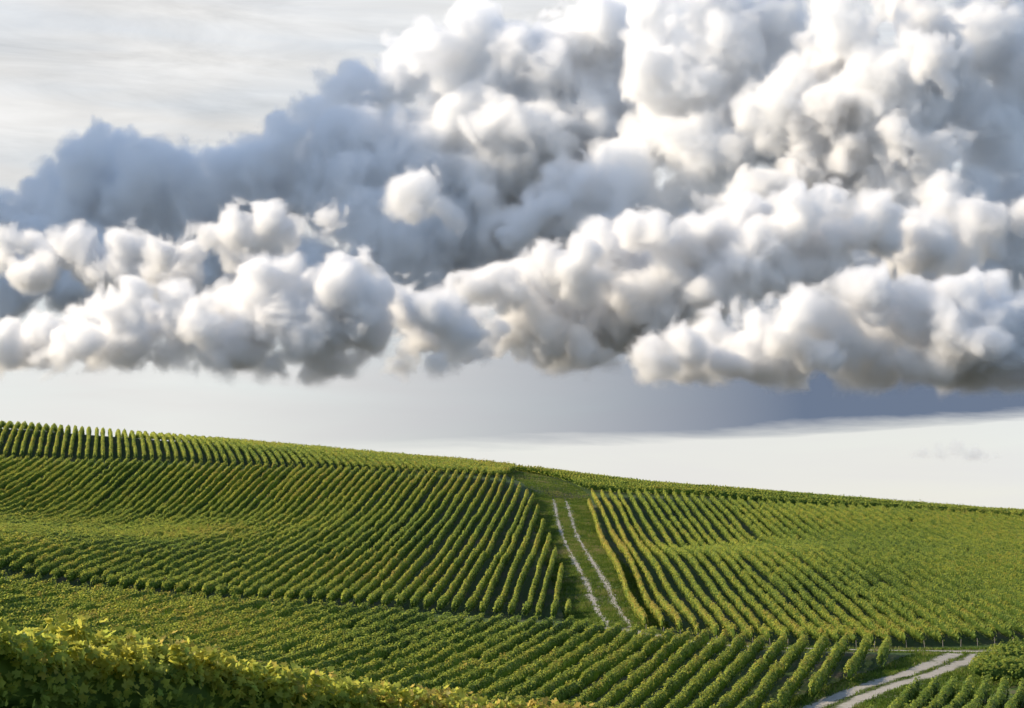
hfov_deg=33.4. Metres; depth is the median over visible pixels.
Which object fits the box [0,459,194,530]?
vine row
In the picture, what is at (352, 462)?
vine row
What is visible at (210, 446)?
vine row
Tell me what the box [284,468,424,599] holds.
vine row
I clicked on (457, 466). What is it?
vine row
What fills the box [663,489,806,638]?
vine row
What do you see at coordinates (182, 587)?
vine row
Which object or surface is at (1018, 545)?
vine row
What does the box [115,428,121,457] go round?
vine row
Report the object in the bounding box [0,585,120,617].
vine row
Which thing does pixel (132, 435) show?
vine row
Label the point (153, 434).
vine row
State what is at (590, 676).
vine row
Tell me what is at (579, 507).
grass
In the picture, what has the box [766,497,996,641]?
vine row
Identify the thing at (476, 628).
vine row
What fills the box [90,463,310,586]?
vine row
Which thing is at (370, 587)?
vine row
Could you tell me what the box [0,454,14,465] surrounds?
vine row
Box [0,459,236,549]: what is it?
vine row
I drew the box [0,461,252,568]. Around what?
vine row
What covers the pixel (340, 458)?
vine row
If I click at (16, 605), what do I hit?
vine row
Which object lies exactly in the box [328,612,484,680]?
vine row
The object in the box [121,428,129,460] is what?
vine row
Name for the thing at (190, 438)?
vine row
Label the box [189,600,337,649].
vine row
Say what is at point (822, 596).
vine row
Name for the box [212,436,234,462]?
vine row
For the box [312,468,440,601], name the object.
vine row
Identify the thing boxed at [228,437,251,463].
vine row
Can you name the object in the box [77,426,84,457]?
vine row
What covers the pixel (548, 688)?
vine row
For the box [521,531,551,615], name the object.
vine row
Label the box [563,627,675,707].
vine row
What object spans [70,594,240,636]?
vine row
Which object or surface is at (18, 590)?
vine row
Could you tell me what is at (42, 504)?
vine row
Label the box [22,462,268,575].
vine row
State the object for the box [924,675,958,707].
vine row
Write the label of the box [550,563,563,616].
vine row
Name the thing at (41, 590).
vine row
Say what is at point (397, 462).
vine row
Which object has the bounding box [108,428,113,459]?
vine row
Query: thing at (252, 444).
vine row
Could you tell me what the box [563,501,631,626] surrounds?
chalk track
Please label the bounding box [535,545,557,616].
vine row
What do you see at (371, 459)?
vine row
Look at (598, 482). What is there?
vineyard
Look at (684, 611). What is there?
vine row
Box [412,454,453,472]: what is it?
vine row
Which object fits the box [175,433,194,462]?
vine row
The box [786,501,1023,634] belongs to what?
vine row
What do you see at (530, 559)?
vine row
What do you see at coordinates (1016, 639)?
vine row
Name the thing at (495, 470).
vine row
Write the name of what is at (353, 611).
vine row
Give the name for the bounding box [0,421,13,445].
vine row
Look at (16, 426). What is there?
vine row
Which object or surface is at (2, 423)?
vine row
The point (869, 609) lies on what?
vine row
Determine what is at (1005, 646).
vine row
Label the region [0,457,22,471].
vine row
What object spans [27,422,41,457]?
vine row
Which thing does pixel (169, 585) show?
vine row
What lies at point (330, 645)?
vine row
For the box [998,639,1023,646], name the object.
vine row
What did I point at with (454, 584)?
vine row
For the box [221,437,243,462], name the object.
vine row
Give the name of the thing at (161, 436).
vine row
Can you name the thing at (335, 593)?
vine row
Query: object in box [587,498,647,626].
vine row
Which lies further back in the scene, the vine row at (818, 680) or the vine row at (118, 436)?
the vine row at (118, 436)
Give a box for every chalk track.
[552,499,607,626]
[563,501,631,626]
[605,627,991,652]
[801,653,962,707]
[831,653,979,707]
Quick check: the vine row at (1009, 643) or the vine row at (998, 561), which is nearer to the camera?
the vine row at (1009, 643)
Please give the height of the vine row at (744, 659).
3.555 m
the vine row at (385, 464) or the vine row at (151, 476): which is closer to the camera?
the vine row at (151, 476)
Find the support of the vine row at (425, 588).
on the ground at (870, 663)
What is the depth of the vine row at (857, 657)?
99.96 m
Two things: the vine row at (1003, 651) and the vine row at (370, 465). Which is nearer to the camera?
the vine row at (1003, 651)
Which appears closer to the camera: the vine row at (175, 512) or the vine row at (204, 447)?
the vine row at (175, 512)
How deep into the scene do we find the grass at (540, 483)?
236.82 m
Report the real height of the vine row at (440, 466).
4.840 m
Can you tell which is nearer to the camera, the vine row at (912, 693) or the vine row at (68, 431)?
the vine row at (912, 693)
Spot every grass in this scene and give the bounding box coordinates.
[505,470,591,498]
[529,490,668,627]
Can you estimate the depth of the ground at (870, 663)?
155.77 m
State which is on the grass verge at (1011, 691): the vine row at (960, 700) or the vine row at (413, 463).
the vine row at (960, 700)
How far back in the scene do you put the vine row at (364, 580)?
166.27 m
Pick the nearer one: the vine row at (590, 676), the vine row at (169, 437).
the vine row at (590, 676)
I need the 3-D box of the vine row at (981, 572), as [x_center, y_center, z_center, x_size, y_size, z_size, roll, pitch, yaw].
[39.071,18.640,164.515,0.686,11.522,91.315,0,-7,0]
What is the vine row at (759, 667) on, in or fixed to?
on the ground at (870, 663)
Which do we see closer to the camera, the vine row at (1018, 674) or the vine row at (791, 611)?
the vine row at (1018, 674)
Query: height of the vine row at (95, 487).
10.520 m
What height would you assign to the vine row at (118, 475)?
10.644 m
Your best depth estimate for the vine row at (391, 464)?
240.07 m
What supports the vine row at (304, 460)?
on the ground at (870, 663)
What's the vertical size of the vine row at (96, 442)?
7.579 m
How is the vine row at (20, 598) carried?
on the ground at (870, 663)
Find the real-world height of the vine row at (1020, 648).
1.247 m
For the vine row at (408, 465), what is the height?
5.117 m
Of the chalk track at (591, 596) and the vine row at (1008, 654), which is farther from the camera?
the chalk track at (591, 596)
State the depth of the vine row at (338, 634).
112.98 m
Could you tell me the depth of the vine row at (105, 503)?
210.85 m
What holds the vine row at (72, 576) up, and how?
on the ground at (870, 663)
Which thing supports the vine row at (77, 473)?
on the ground at (870, 663)
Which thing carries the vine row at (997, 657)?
on the grass verge at (1011, 691)
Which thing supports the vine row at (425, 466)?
on the ground at (870, 663)
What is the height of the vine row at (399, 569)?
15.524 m
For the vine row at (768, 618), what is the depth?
144.61 m
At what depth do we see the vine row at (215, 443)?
245.88 m
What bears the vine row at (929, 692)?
on the grass verge at (1011, 691)
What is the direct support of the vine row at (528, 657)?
on the ground at (870, 663)
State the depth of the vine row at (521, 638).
106.21 m
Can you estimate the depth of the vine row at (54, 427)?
243.72 m
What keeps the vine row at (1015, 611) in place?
on the ground at (870, 663)
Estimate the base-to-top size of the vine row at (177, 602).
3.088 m
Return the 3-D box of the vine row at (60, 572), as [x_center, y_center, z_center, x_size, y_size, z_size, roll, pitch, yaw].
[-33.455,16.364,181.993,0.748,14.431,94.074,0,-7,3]
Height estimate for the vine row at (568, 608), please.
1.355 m
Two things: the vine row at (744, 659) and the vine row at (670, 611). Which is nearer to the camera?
the vine row at (744, 659)
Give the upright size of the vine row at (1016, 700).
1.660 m
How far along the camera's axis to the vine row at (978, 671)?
91.85 m
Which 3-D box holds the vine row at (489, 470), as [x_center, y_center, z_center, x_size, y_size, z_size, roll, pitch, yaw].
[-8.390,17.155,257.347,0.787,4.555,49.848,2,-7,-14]
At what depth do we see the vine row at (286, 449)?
242.69 m
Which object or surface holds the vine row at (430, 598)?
on the ground at (870, 663)
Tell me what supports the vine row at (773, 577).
on the ground at (870, 663)
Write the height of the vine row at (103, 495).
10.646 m
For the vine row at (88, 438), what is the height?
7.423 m
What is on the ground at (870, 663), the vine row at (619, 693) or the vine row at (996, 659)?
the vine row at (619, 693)
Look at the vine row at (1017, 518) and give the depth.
192.75 m
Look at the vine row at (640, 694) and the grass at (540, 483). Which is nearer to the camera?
the vine row at (640, 694)
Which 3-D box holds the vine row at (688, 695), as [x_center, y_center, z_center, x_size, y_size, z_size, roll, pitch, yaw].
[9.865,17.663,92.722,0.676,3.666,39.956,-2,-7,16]
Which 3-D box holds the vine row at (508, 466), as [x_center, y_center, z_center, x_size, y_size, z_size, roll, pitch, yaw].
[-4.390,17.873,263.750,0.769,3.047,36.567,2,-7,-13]
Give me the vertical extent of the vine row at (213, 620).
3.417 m
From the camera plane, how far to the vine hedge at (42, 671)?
25.87 m
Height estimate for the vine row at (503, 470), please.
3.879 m
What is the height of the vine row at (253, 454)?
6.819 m
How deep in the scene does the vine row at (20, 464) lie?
222.69 m
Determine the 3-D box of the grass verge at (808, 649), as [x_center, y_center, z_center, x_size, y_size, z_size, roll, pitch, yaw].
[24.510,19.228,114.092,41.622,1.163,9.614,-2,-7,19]
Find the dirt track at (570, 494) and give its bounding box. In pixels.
[510,473,583,499]
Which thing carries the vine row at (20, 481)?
on the ground at (870, 663)
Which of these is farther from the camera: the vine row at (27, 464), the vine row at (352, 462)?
the vine row at (352, 462)
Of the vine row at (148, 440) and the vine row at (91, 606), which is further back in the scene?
the vine row at (148, 440)
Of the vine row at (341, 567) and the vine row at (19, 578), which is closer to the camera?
the vine row at (19, 578)
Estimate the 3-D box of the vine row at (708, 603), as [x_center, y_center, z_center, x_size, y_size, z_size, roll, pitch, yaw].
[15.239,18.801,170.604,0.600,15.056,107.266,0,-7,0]
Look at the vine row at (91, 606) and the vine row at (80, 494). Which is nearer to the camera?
the vine row at (91, 606)
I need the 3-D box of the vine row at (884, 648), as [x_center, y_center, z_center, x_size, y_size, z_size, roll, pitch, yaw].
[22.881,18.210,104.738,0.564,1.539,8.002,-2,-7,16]
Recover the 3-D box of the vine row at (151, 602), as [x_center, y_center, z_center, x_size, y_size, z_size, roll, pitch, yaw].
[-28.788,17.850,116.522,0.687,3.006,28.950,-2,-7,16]
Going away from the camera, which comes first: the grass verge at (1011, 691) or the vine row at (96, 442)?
the grass verge at (1011, 691)
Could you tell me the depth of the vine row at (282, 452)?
242.30 m
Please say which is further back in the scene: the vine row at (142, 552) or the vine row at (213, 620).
the vine row at (142, 552)
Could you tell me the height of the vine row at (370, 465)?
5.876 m
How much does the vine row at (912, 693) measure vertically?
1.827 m
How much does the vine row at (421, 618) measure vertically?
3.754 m
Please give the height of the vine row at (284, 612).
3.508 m
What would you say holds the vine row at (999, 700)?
on the ground at (870, 663)
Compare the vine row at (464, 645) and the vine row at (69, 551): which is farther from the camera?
the vine row at (69, 551)
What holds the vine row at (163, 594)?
on the ground at (870, 663)
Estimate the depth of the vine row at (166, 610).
119.56 m
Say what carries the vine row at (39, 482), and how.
on the ground at (870, 663)
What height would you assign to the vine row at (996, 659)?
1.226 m
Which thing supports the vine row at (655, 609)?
on the ground at (870, 663)
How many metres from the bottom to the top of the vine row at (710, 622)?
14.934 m
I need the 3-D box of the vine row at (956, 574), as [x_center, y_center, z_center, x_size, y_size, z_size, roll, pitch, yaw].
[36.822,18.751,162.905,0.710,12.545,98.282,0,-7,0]
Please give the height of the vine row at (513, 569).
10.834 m
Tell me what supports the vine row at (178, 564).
on the ground at (870, 663)
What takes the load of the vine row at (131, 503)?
on the ground at (870, 663)
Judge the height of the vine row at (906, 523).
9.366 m
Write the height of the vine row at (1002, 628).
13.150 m
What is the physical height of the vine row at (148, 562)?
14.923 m
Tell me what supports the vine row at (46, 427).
on the ground at (870, 663)
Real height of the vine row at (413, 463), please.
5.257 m
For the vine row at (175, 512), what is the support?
on the ground at (870, 663)
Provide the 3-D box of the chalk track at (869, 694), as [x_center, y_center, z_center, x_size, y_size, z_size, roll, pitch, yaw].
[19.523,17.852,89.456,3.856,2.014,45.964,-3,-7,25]
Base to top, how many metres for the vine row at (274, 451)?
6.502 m
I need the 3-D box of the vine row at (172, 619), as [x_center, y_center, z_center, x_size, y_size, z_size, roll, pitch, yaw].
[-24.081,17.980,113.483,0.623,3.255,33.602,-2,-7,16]
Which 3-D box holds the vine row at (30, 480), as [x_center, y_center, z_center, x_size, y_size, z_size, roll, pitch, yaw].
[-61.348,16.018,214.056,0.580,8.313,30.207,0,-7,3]
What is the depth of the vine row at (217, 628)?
116.80 m
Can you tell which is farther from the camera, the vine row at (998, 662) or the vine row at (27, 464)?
the vine row at (27, 464)
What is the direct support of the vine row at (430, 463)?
on the ground at (870, 663)
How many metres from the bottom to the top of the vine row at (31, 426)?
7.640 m
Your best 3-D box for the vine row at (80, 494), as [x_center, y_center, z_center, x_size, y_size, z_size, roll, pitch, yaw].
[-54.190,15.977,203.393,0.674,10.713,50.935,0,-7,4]
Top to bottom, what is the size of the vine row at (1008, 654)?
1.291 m
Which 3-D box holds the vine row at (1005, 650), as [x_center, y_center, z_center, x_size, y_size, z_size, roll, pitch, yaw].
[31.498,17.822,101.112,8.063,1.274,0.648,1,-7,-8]
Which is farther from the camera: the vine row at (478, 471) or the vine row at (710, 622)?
the vine row at (478, 471)
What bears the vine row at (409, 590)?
on the ground at (870, 663)
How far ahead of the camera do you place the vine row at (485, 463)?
246.93 m
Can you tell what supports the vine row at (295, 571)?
on the ground at (870, 663)
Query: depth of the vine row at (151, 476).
208.85 m
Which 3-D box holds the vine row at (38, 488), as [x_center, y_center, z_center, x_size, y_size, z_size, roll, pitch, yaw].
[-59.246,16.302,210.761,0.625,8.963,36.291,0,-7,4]
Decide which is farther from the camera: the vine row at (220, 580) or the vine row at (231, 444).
the vine row at (231, 444)
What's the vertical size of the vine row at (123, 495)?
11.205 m
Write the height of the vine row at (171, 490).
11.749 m
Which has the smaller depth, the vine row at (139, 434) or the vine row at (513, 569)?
the vine row at (513, 569)
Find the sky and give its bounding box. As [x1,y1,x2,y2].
[0,0,1023,508]
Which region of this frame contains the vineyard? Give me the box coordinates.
[515,464,1023,516]
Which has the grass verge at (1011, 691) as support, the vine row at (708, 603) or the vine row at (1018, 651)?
the vine row at (1018, 651)
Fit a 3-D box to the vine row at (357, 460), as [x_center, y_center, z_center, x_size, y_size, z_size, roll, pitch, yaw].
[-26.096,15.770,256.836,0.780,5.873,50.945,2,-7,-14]
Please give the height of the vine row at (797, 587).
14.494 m
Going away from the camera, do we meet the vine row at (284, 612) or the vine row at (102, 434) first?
the vine row at (284, 612)
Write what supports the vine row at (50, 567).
on the ground at (870, 663)
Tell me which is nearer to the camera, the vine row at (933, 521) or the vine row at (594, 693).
the vine row at (594, 693)
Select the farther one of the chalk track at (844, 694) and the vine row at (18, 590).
the vine row at (18, 590)
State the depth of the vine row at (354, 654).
109.30 m
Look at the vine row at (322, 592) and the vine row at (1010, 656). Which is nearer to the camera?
the vine row at (1010, 656)
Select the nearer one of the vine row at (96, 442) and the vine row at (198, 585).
the vine row at (198, 585)
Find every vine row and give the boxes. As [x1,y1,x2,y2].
[0,420,8,430]
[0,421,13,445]
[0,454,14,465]
[0,455,29,477]
[0,455,46,489]
[0,456,38,483]
[0,456,63,500]
[0,456,113,519]
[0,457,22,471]
[0,457,53,494]
[0,457,71,505]
[0,457,88,512]
[0,457,95,515]
[0,457,162,526]
[0,458,79,509]
[0,458,103,518]
[0,458,128,522]
[0,458,136,524]
[0,458,153,525]
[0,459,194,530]
[0,459,201,532]
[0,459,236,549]
[0,460,219,538]
[0,461,210,535]
[0,461,227,543]
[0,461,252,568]
[0,462,243,557]
[0,570,7,580]
[0,572,25,587]
[0,575,41,590]
[0,576,56,595]
[0,580,70,600]
[0,581,104,610]
[0,583,88,606]
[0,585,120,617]
[0,587,155,625]
[1,456,120,521]
[1,458,143,524]
[1,458,178,528]
[1,586,137,619]
[1,590,172,628]
[1,593,221,636]
[2,460,186,529]
[3,421,20,454]
[3,459,169,526]
[9,461,261,574]
[11,421,27,457]
[14,590,190,633]
[19,422,35,456]
[19,592,206,633]
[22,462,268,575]
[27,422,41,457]
[35,423,49,457]
[35,462,277,579]
[44,423,57,457]
[50,464,285,581]
[52,424,63,456]
[60,425,70,457]
[64,461,294,582]
[68,425,77,456]
[69,594,257,641]
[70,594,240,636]
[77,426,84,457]
[77,462,301,585]
[84,427,91,456]
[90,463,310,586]
[93,427,98,457]
[98,596,273,639]
[100,427,104,459]
[106,463,318,587]
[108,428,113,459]
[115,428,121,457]
[116,598,289,644]
[118,465,325,589]
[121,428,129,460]
[128,430,137,457]
[133,465,333,589]
[135,431,145,458]
[135,597,307,648]
[143,431,153,458]
[145,465,342,590]
[150,431,161,457]
[157,432,170,459]
[161,464,350,592]
[164,433,177,458]
[166,599,323,648]
[172,433,186,459]
[174,467,359,593]
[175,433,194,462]
[185,434,202,460]
[189,466,367,595]
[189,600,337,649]
[193,435,210,461]
[199,434,218,460]
[200,602,353,651]
[202,467,375,594]
[207,436,227,462]
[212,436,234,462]
[215,467,384,597]
[218,602,370,655]
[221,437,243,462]
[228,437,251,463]
[229,467,391,595]
[229,604,387,661]
[235,438,260,464]
[241,438,267,463]
[241,606,402,664]
[243,467,399,599]
[247,606,419,667]
[250,439,275,463]
[255,440,283,464]
[257,468,408,598]
[262,609,436,673]
[263,440,291,464]
[270,441,300,465]
[271,468,416,599]
[276,442,308,465]
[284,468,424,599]
[287,442,315,465]
[290,443,324,466]
[291,610,452,672]
[298,444,332,467]
[299,467,432,602]
[305,444,341,467]
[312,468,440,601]
[313,444,348,467]
[319,611,467,675]
[324,446,357,468]
[326,467,449,603]
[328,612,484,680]
[330,446,365,467]
[338,447,373,468]
[340,468,457,603]
[345,448,381,468]
[345,613,504,684]
[348,448,390,470]
[354,469,465,605]
[358,449,398,469]
[367,469,474,606]
[369,450,406,470]
[371,614,521,688]
[374,450,414,470]
[381,451,421,471]
[381,471,482,606]
[383,614,538,689]
[392,452,430,470]
[394,472,490,607]
[397,453,438,470]
[401,616,555,691]
[409,453,446,472]
[410,473,498,607]
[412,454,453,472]
[421,455,462,472]
[423,474,506,609]
[424,455,470,473]
[431,615,574,693]
[436,476,514,611]
[440,455,478,473]
[444,456,485,473]
[449,456,494,474]
[451,482,520,611]
[452,615,589,699]
[459,456,498,474]
[460,620,607,702]
[465,458,503,474]
[465,489,528,613]
[468,620,624,705]
[475,458,506,474]
[479,493,534,614]
[482,459,509,474]
[492,504,539,614]
[493,460,512,472]
[506,624,640,706]
[508,518,545,615]
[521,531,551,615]
[525,626,657,707]
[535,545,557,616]
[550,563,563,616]
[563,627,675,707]
[565,599,571,615]
[581,627,692,707]
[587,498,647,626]
[591,488,664,631]
[600,489,682,633]
[607,629,712,707]
[609,490,699,634]
[617,489,718,637]
[626,488,736,638]
[635,489,754,640]
[635,627,728,707]
[644,489,772,640]
[654,489,788,640]
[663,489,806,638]
[664,631,747,707]
[672,491,824,640]
[680,491,840,642]
[684,633,766,707]
[690,492,857,646]
[700,493,875,648]
[709,633,787,707]
[710,494,890,641]
[718,494,907,647]
[728,496,925,647]
[735,632,809,707]
[737,496,944,642]
[747,497,961,641]
[758,498,978,645]
[762,633,830,707]
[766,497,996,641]
[777,499,1014,639]
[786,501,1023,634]
[795,500,1023,622]
[806,502,1023,612]
[808,634,849,697]
[817,501,1023,602]
[828,503,1023,592]
[836,503,1023,586]
[843,634,870,681]
[847,504,1023,580]
[858,504,1023,574]
[868,504,1023,567]
[876,636,891,666]
[878,504,1023,563]
[887,676,922,707]
[889,506,1023,556]
[899,506,1023,553]
[904,676,940,707]
[912,506,1023,548]
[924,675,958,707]
[942,676,975,707]
[962,674,992,707]
[968,657,1023,677]
[971,654,1023,666]
[971,656,1023,680]
[972,655,1023,675]
[974,648,1021,661]
[975,654,1023,664]
[980,648,1023,658]
[980,650,1023,659]
[981,646,1023,653]
[981,659,1023,681]
[983,674,1008,707]
[987,643,1023,651]
[988,642,1023,649]
[992,641,1021,649]
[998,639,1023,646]
[999,514,1023,523]
[1004,677,1023,707]
[1007,664,1023,684]
[1012,636,1023,642]
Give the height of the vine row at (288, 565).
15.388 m
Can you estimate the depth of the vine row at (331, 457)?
243.54 m
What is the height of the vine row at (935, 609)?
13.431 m
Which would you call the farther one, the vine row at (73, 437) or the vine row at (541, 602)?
the vine row at (73, 437)
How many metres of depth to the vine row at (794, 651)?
95.68 m
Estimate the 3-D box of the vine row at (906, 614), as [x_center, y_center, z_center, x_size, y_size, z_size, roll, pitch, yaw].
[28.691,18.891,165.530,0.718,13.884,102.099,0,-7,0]
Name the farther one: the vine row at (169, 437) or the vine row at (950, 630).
the vine row at (169, 437)
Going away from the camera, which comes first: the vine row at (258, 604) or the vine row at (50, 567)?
the vine row at (258, 604)
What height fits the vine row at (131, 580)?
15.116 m
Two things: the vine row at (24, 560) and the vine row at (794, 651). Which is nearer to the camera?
the vine row at (794, 651)
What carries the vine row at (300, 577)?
on the ground at (870, 663)
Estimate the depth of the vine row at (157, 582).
166.76 m
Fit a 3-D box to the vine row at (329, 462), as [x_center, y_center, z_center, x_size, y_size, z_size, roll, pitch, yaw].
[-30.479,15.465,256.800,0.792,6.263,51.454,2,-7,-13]
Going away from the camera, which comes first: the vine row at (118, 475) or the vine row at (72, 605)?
the vine row at (72, 605)
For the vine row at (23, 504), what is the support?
on the ground at (870, 663)
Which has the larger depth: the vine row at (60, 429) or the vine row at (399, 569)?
the vine row at (60, 429)
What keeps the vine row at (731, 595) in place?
on the ground at (870, 663)
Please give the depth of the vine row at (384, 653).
109.58 m
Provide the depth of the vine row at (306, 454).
242.58 m
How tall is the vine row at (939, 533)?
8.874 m
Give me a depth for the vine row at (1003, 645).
104.14 m
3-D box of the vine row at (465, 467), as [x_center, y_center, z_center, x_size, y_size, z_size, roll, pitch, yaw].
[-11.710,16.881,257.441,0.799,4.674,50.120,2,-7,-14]
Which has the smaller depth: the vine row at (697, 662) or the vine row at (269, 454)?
the vine row at (697, 662)
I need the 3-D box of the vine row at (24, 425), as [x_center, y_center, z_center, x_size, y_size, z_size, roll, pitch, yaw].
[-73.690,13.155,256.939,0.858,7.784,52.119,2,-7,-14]
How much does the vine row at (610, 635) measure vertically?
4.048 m
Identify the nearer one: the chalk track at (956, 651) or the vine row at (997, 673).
the vine row at (997, 673)
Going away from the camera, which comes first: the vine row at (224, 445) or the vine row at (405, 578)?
the vine row at (405, 578)
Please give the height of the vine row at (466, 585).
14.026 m
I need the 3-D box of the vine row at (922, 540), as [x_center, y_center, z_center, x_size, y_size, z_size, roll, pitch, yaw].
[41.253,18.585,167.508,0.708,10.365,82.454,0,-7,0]
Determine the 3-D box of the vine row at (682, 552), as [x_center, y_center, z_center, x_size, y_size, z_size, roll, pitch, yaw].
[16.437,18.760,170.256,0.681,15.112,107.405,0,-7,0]
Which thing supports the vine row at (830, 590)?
on the ground at (870, 663)
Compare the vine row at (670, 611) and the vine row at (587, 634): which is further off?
the vine row at (670, 611)
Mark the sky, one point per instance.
(778, 245)
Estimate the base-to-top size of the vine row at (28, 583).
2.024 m
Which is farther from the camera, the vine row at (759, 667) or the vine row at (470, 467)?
the vine row at (470, 467)
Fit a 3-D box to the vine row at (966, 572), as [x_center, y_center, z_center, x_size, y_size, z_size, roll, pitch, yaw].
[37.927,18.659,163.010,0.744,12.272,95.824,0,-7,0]
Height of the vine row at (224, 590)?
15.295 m
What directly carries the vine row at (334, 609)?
on the ground at (870, 663)
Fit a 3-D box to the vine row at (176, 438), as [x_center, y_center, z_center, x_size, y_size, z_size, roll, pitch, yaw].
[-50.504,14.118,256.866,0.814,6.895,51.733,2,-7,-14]
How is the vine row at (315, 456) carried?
on the ground at (870, 663)
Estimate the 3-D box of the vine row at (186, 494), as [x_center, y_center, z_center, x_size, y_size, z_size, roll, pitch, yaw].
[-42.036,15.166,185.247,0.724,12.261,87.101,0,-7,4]
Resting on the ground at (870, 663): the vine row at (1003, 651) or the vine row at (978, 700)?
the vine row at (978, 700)
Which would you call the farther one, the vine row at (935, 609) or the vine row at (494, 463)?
the vine row at (494, 463)
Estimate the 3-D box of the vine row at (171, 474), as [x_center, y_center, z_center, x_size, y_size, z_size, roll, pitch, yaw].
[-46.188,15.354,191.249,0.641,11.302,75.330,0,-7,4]
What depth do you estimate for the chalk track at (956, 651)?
112.17 m
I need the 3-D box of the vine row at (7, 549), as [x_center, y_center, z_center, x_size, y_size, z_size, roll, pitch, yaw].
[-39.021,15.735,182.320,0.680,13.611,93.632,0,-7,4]
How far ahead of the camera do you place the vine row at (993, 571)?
158.04 m
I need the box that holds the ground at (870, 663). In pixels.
[0,429,1023,707]
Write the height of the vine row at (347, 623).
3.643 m
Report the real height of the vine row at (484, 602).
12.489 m
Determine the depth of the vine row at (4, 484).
219.85 m
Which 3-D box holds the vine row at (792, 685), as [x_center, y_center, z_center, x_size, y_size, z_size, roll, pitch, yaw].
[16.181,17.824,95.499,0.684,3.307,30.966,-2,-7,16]
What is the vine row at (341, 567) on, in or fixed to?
on the ground at (870, 663)
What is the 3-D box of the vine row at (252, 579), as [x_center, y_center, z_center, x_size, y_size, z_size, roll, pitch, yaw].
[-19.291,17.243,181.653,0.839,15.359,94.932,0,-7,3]
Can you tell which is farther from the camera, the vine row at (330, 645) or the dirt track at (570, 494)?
the dirt track at (570, 494)
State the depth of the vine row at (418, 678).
105.80 m
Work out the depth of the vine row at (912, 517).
178.28 m
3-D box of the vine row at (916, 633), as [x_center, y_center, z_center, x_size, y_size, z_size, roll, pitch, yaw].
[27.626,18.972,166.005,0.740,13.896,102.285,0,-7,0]
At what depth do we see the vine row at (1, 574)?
132.02 m
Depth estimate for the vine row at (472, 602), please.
157.95 m
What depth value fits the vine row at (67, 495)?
211.58 m
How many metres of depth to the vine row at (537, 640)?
104.59 m
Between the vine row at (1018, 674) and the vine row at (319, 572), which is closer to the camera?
the vine row at (1018, 674)

